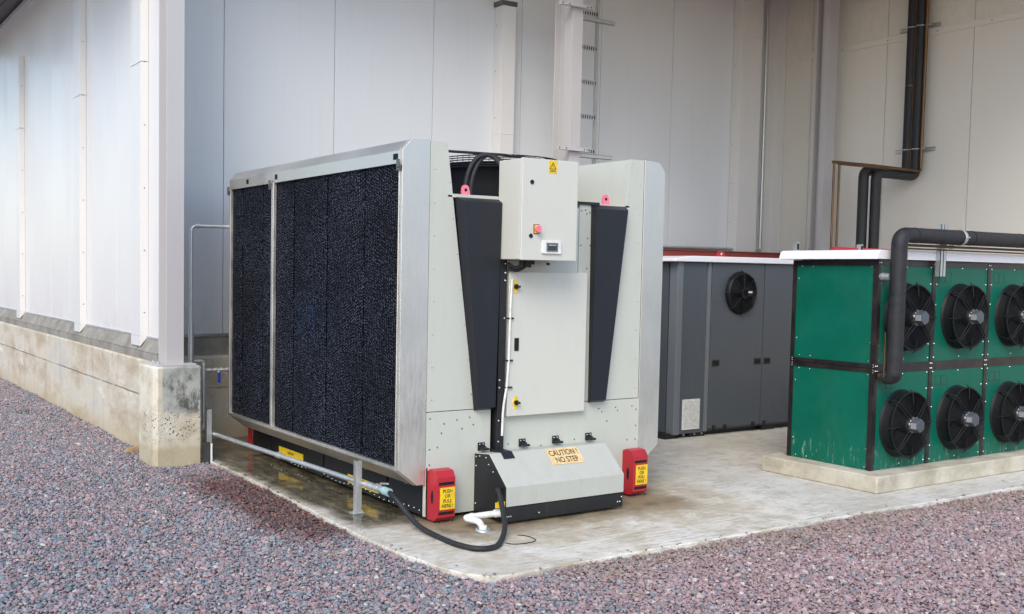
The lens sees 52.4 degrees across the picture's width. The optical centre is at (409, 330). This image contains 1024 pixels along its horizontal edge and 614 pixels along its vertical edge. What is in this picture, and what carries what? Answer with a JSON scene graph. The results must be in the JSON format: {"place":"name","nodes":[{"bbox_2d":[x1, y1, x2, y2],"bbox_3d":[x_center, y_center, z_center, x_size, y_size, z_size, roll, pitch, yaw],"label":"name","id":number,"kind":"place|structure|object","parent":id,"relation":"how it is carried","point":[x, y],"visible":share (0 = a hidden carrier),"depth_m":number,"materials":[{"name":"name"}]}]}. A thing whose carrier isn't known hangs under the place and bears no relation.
{"place":"outdoors","nodes":[
{"label":"outdoors","id":0,"kind":"place"},
{"bbox_2d":[0,377,1023,613],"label":"ground","id":1,"kind":"structure","parent":0,"point":[480,607],"depth_m":5.57,"materials":[{"name":"gravel"}]},
{"bbox_2d":[124,445,138,452],"bbox_3d":[-2.410,1.034,8.985,0.103,0.040,0.192,4,4,42],"label":"wood offcut","id":2,"kind":"object","parent":1,"relation":"on","point":[132,449],"visible":0.71,"depth_m":8.94,"materials":[{"name":"beige wood"}]},
{"bbox_2d":[139,363,201,472],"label":"concrete pier","id":3,"kind":"structure","parent":1,"relation":"on","point":[169,416],"depth_m":8.42,"materials":[{"name":"grey concrete"}]},
{"bbox_2d":[145,0,195,366],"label":"steel column","id":4,"kind":"structure","parent":3,"relation":"on","point":[171,161],"depth_m":8.43,"materials":[{"name":"metal"}]},
{"bbox_2d":[0,0,1023,445],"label":"warehouse building","id":5,"kind":"structure","parent":1,"relation":"on","point":[680,88],"depth_m":11.43,"materials":[{"name":"white metal"}]},
{"bbox_2d":[580,0,599,163],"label":"cable ladder","id":6,"kind":"object","parent":5,"relation":"attached to","point":[595,50],"visible":0.52,"depth_m":11.21,"materials":[{"name":"metal"}]},
{"bbox_2d":[580,153,611,159],"bbox_3d":[1.924,-1.884,11.164,0.680,0.042,0.040,-1,4,-31],"label":"support channel","id":7,"kind":"object","parent":6,"relation":"attached to","point":[593,156],"visible":0.64,"depth_m":11.20,"materials":[{"name":"metal"}]},
{"bbox_2d":[583,16,614,25],"bbox_3d":[1.946,-3.337,11.081,0.680,0.042,0.040,-1,4,-31],"label":"support channel","id":8,"kind":"object","parent":6,"relation":"attached to","point":[598,21],"visible":0.64,"depth_m":11.12,"materials":[{"name":"metal"}]},
{"bbox_2d":[663,0,769,251],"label":"wall conduit","id":9,"kind":"object","parent":5,"relation":"attached to","point":[762,157],"depth_m":13.47,"materials":[{"name":"metal"}]},
{"bbox_2d":[835,0,916,246],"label":"wall copper pipe","id":10,"kind":"object","parent":5,"relation":"attached to","point":[837,210],"depth_m":11.14,"materials":[{"name":"brown metal"}]},
{"bbox_2d":[830,0,929,249],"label":"wall copper pipe","id":11,"kind":"object","parent":5,"relation":"attached to","point":[834,162],"depth_m":11.76,"materials":[{"name":"brown metal"}]},
{"bbox_2d":[855,0,915,247],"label":"wall insulated pipe","id":12,"kind":"object","parent":5,"relation":"attached to","point":[865,173],"depth_m":11.90,"materials":[{"name":"black rubber"}]},
{"bbox_2d":[868,0,925,248],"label":"wall insulated pipe","id":13,"kind":"object","parent":5,"relation":"attached to","point":[877,175],"depth_m":11.81,"materials":[{"name":"black rubber"}]},
{"bbox_2d":[895,146,934,153],"bbox_3d":[5.836,-2.095,11.983,0.147,0.040,0.490,-1,4,-31],"label":"strut clamp rail","id":14,"kind":"object","parent":5,"relation":"attached to","point":[923,148],"visible":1,"depth_m":11.89,"materials":[{"name":"metal"}]},
{"bbox_2d":[900,22,940,33],"bbox_3d":[5.857,-3.498,11.903,0.147,0.040,0.490,-1,4,-31],"label":"strut clamp rail","id":15,"kind":"object","parent":5,"relation":"attached to","point":[936,24],"visible":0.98,"depth_m":11.82,"materials":[{"name":"metal"}]},
{"bbox_2d":[908,244,1023,253],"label":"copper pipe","id":16,"kind":"object","parent":5,"relation":"attached to","point":[958,247],"visible":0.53,"depth_m":8.21,"materials":[{"name":"brown metal"}]},
{"bbox_2d":[201,426,1023,585],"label":"concrete slab","id":17,"kind":"structure","parent":0,"point":[710,488],"depth_m":7.06,"materials":[{"name":"grey concrete"}]},
{"bbox_2d":[202,441,211,463],"bbox_3d":[-1.675,1.032,8.568,0.090,0.215,0.035,1,3,8],"label":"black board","id":18,"kind":"object","parent":17,"relation":"on","point":[206,451],"visible":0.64,"depth_m":8.56,"materials":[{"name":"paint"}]},
{"bbox_2d":[205,409,213,458],"bbox_3d":[-1.689,0.873,8.664,0.082,0.420,0.072,-1,4,-31],"label":"pipe post","id":19,"kind":"object","parent":17,"relation":"on","point":[208,425],"visible":0.62,"depth_m":8.64,"materials":[{"name":"metal"}]},
{"bbox_2d":[349,460,364,514],"bbox_3d":[-0.344,1.034,6.803,0.082,0.352,0.072,-1,4,-31],"label":"pipe post","id":20,"kind":"object","parent":17,"relation":"on","point":[357,494],"visible":1,"depth_m":6.78,"materials":[{"name":"metal"}]},
{"bbox_2d":[201,427,392,496],"bbox_3d":[-0.953,0.940,7.706,0.061,0.085,2.845,-1,4,-36],"label":"water supply pipe","id":21,"kind":"object","parent":20,"relation":"attached to","point":[380,488],"visible":0.97,"depth_m":7.37,"materials":[{"name":"metal"}]},
{"bbox_2d":[227,139,664,522],"bbox_3d":[0.234,-0.077,8.116,2.305,2.422,3.235,-1,4,-31],"label":"evaporative cooler","id":22,"kind":"object","parent":17,"relation":"on","point":[427,329],"visible":0.99,"depth_m":6.99,"materials":[{"name":"beige paint"}]},
{"bbox_2d":[188,223,228,427],"bbox_3d":[-1.499,-0.025,8.980,0.899,1.776,0.090,-1,4,-31],"label":"riser pipe","id":23,"kind":"object","parent":22,"relation":"attached to","point":[191,334],"visible":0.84,"depth_m":8.73,"materials":[{"name":"metal"}]},
{"bbox_2d":[463,509,500,529],"bbox_3d":[0.483,1.192,6.481,0.272,0.109,0.158,-1,4,-31],"label":"drain pipe","id":24,"kind":"object","parent":22,"relation":"attached to","point":[474,518],"visible":0.94,"depth_m":6.47,"materials":[{"name":"white plastic"}]},
{"bbox_2d":[504,272,587,416],"bbox_3d":[0.943,0.090,7.026,0.678,0.966,0.077,-1,4,-31],"label":"service door","id":25,"kind":"structure","parent":22,"relation":"in","point":[549,312],"depth_m":7.01,"materials":[{"name":"paint"}]},
{"bbox_2d":[387,487,507,551],"bbox_3d":[0.242,1.130,6.237,0.729,0.241,0.706,1,3,-3],"label":"rubber hose","id":26,"kind":"object","parent":17,"relation":"on","point":[422,528],"visible":1,"depth_m":6.24,"materials":[{"name":"black rubber"}]},
{"bbox_2d":[475,527,490,532],"bbox_3d":[0.458,1.239,6.406,0.099,0.012,0.099,-1,4,-31],"label":"drain collar","id":27,"kind":"object","parent":17,"relation":"on","point":[483,531],"visible":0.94,"depth_m":6.37,"materials":[{"name":"metal"}]},
{"bbox_2d":[505,535,535,544],"bbox_3d":[0.679,1.259,6.175,0.142,0.006,0.228,2,4,26],"label":"loose wire","id":28,"kind":"object","parent":17,"relation":"on","point":[523,543],"visible":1,"depth_m":6.12,"materials":[{"name":"black rubber"}]},
{"bbox_2d":[552,0,583,165],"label":"steel column","id":29,"kind":"structure","parent":17,"relation":"on","point":[567,74],"depth_m":10.64,"materials":[{"name":"metal"}]},
{"bbox_2d":[556,145,588,151],"bbox_3d":[1.688,-1.864,10.602,0.430,0.042,0.048,-1,4,-31],"label":"clamp bracket","id":30,"kind":"object","parent":29,"relation":"attached to","point":[568,148],"visible":1,"depth_m":10.60,"materials":[{"name":"metal"}]},
{"bbox_2d":[559,0,593,9],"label":"clamp bracket","id":31,"kind":"object","parent":29,"relation":"attached to","point":[576,5],"visible":1,"depth_m":10.52,"materials":[{"name":"metal"}]},
{"bbox_2d":[663,249,779,257],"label":"red beam","id":32,"kind":"structure","parent":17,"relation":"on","point":[673,252],"depth_m":12.67,"materials":[{"name":"red metal"}]},
{"bbox_2d":[658,251,793,439],"bbox_3d":[3.407,0.078,11.431,3.037,1.850,1.756,-1,4,-31],"label":"grey chiller","id":33,"kind":"object","parent":17,"relation":"on","point":[725,339],"visible":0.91,"depth_m":10.36,"materials":[{"name":"metal"}]},
{"bbox_2d":[707,263,764,429],"bbox_3d":[3.318,0.160,10.485,0.770,1.670,0.042,-1,4,-31],"label":"access door","id":34,"kind":"structure","parent":33,"relation":"in","point":[735,343],"depth_m":10.46,"materials":[{"name":"grey metal"}]},
{"bbox_2d":[759,264,792,424],"bbox_3d":[3.981,0.147,10.891,0.765,1.670,0.042,-1,4,-31],"label":"access door","id":35,"kind":"structure","parent":33,"relation":"in","point":[778,279],"depth_m":10.79,"materials":[{"name":"grey metal"}]},
{"bbox_2d":[809,0,839,249],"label":"steel column","id":36,"kind":"structure","parent":17,"relation":"on","point":[824,110],"depth_m":12.70,"materials":[{"name":"metal"}]},
{"bbox_2d":[761,449,1023,493],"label":"concrete plinth","id":37,"kind":"structure","parent":17,"relation":"on","point":[910,476],"depth_m":8.13,"materials":[{"name":"grey concrete"}]},
{"bbox_2d":[779,250,1023,470],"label":"green condenser","id":38,"kind":"object","parent":37,"relation":"on","point":[956,391],"visible":0.97,"depth_m":8.24,"materials":[{"name":"metal"}]},
{"bbox_2d":[792,242,799,250],"bbox_3d":[3.195,-0.689,8.520,0.035,0.070,0.042,-1,4,-31],"label":"channel end","id":39,"kind":"object","parent":38,"relation":"on","point":[795,246],"visible":0.96,"depth_m":8.50,"materials":[{"name":"metal"}]},
{"bbox_2d":[856,244,862,249],"bbox_3d":[3.844,-0.695,8.800,0.035,0.070,0.042,-1,4,-31],"label":"channel end","id":40,"kind":"object","parent":38,"relation":"on","point":[859,246],"visible":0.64,"depth_m":8.78,"materials":[{"name":"metal"}]},
{"bbox_2d":[831,247,890,249],"bbox_3d":[3.939,-0.691,8.889,0.900,0.030,0.050,-1,4,-31],"label":"red bar","id":41,"kind":"object","parent":38,"relation":"on","point":[841,248],"visible":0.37,"depth_m":8.74,"materials":[{"name":"paint"}]},
{"bbox_2d":[879,273,889,280],"bbox_3d":[3.587,-0.402,7.770,0.060,0.060,0.080,-1,4,-31],"label":"pipe stub","id":42,"kind":"object","parent":38,"relation":"attached to","point":[884,276],"visible":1,"depth_m":7.75,"materials":[{"name":"metal"}]},
{"bbox_2d":[935,224,947,275],"bbox_3d":[4.179,-0.627,8.101,0.076,0.410,0.040,-1,4,-31],"label":"strut bracket","id":43,"kind":"object","parent":38,"relation":"attached to","point":[940,266],"visible":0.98,"depth_m":8.09,"materials":[{"name":"metal"}]},
{"bbox_2d":[877,227,1023,383],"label":"insulated pipe","id":44,"kind":"object","parent":38,"relation":"attached to","point":[891,372],"visible":1,"depth_m":7.71,"materials":[{"name":"black rubber"}]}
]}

